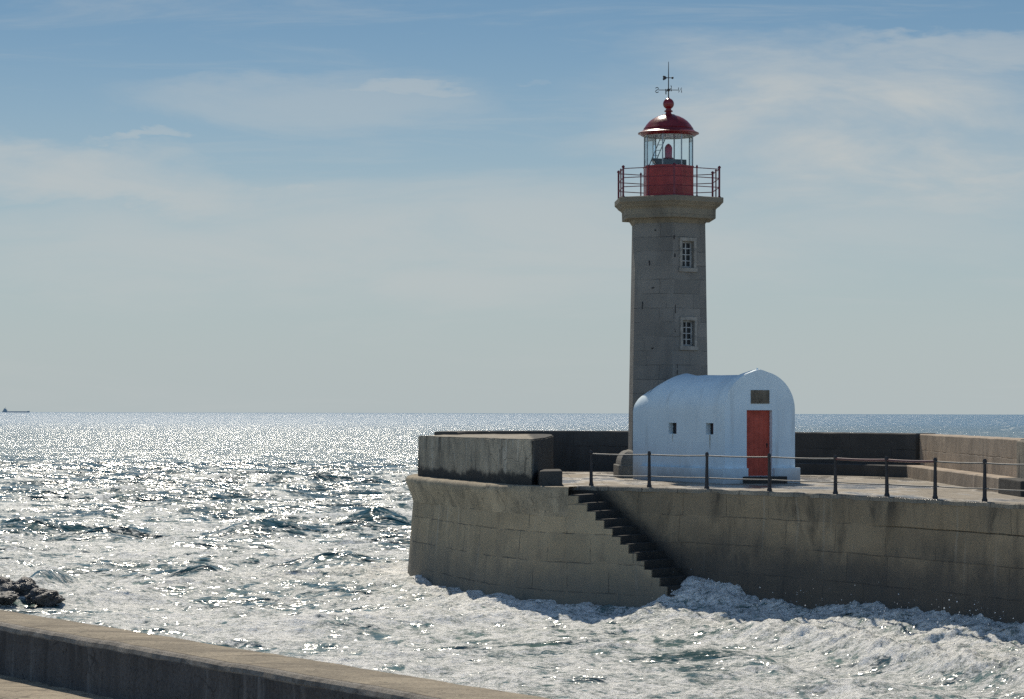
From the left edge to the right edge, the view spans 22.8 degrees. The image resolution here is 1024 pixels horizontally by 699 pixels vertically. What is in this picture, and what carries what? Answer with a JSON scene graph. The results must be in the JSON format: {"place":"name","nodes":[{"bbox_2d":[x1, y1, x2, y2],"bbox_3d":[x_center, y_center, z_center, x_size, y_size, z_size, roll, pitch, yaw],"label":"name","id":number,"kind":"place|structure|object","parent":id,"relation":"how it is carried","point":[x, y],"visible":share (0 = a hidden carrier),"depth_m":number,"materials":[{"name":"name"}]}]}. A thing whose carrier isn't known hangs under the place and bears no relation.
{"place":"outdoors","nodes":[
{"label":"outdoors","id":0,"kind":"place"},
{"bbox_2d":[0,412,1023,698],"bbox_3d":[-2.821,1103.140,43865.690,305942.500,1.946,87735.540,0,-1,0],"label":"sea","id":1,"kind":"structure","parent":0,"point":[282,534],"depth_m":73.68,"materials":[{"name":"liquid"}]},
{"bbox_2d":[0,576,13,584],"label":"boulder","id":2,"kind":"object","parent":1,"relation":"in","point":[3,580],"visible":0.26,"depth_m":75.11,"materials":[{"name":"grey stone"}]},
{"bbox_2d":[0,591,18,604],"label":"boulder","id":3,"kind":"object","parent":1,"relation":"in","point":[8,597],"visible":1,"depth_m":69.75,"materials":[{"name":"grey stone"}]},
{"bbox_2d":[2,407,29,411],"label":"cargo ship","id":4,"kind":"object","parent":1,"relation":"on","point":[4,410],"visible":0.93,"depth_m":24974.27,"materials":[{"name":"paint"}]},
{"bbox_2d":[0,576,38,596],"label":"boulder","id":5,"kind":"object","parent":1,"relation":"in","point":[23,586],"visible":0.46,"depth_m":71.11,"materials":[{"name":"grey stone"}]},
{"bbox_2d":[24,588,64,605],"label":"boulder","id":6,"kind":"object","parent":1,"relation":"in","point":[41,597],"visible":1,"depth_m":70.19,"materials":[{"name":"grey stone"}]},
{"bbox_2d":[0,610,545,698],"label":"sea wall","id":7,"kind":"structure","parent":1,"relation":"in","point":[114,663],"depth_m":26.54,"materials":[{"name":"concrete"}]},
{"bbox_2d":[405,471,1023,623],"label":"stone pier","id":8,"kind":"structure","parent":1,"relation":"in","point":[575,538],"depth_m":63.38,"materials":[{"name":"stone"}]},
{"bbox_2d":[418,434,553,484],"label":"concrete block","id":9,"kind":"structure","parent":8,"relation":"on","point":[516,459],"depth_m":70.27,"materials":[{"name":"grey concrete"}]},
{"bbox_2d":[538,469,562,485],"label":"step stone","id":10,"kind":"object","parent":8,"relation":"on","point":[550,477],"visible":0.95,"depth_m":66.03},
{"bbox_2d":[613,62,722,477],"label":"lighthouse","id":11,"kind":"object","parent":8,"relation":"on","point":[668,215],"visible":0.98,"depth_m":75.01,"materials":[{"name":"stone"}]},
{"bbox_2d":[679,237,697,271],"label":"window","id":12,"kind":"structure","parent":11,"relation":"in","point":[684,247],"depth_m":75.06,"materials":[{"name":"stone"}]},
{"bbox_2d":[679,317,698,349],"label":"window","id":13,"kind":"structure","parent":11,"relation":"in","point":[685,326],"depth_m":74.97,"materials":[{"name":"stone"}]},
{"bbox_2d":[633,368,799,483],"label":"vaulted hut","id":14,"kind":"object","parent":8,"relation":"on","point":[750,413],"visible":0.94,"depth_m":70.00,"materials":[{"name":"white paint"}]},
{"bbox_2d":[673,423,676,433],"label":"side window","id":15,"kind":"structure","parent":14,"relation":"in","point":[674,424],"depth_m":71.85,"materials":[{"name":"black glass"}]},
{"bbox_2d":[710,423,712,433],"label":"side window","id":16,"kind":"structure","parent":14,"relation":"in","point":[711,424],"depth_m":70.05,"materials":[{"name":"black glass"}]},
{"bbox_2d":[747,410,768,475],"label":"door","id":17,"kind":"structure","parent":14,"relation":"in","point":[757,420],"depth_m":69.74,"materials":[{"name":"red paint"}]},
{"bbox_2d":[434,431,1023,476],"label":"parapet wall","id":18,"kind":"structure","parent":8,"relation":"on","point":[572,449],"depth_m":78.60,"materials":[{"name":"concrete"}]},
{"bbox_2d":[589,450,1023,501],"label":"railing","id":19,"kind":"object","parent":8,"relation":"on","point":[835,482],"visible":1,"depth_m":60.04,"materials":[{"name":"metal"}]},
{"bbox_2d":[795,462,1016,492],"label":"stone bench","id":20,"kind":"object","parent":8,"relation":"on","point":[967,479],"visible":0.74,"depth_m":75.61,"materials":[{"name":"stone"}]},
{"bbox_2d":[999,441,1023,496],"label":"wall buttress","id":21,"kind":"structure","parent":8,"relation":"on","point":[1017,483],"depth_m":60.57,"materials":[{"name":"concrete"}]},
{"bbox_2d":[671,578,1013,625],"bbox_3d":[7.115,5.631,57.976,2.629,0.711,14.972,1,-2,-29],"label":"sea spray","id":22,"kind":"object","parent":1,"relation":"on","point":[885,607],"visible":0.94,"depth_m":55.74,"materials":[{"name":"white liquid"}]},
{"bbox_2d":[0,0,1023,414],"label":"sky","id":23,"kind":"structure","parent":0,"point":[207,206],"materials":[{"name":"blue"}]},
{"label":"promenade","id":24,"kind":"structure","parent":0,"visible":0},
{"bbox_2d":[0,674,113,698],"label":"concrete ledge","id":25,"kind":"object","parent":24,"relation":"on","point":[11,687],"visible":1,"depth_m":28.10,"materials":[{"name":"beige concrete"}]}
]}

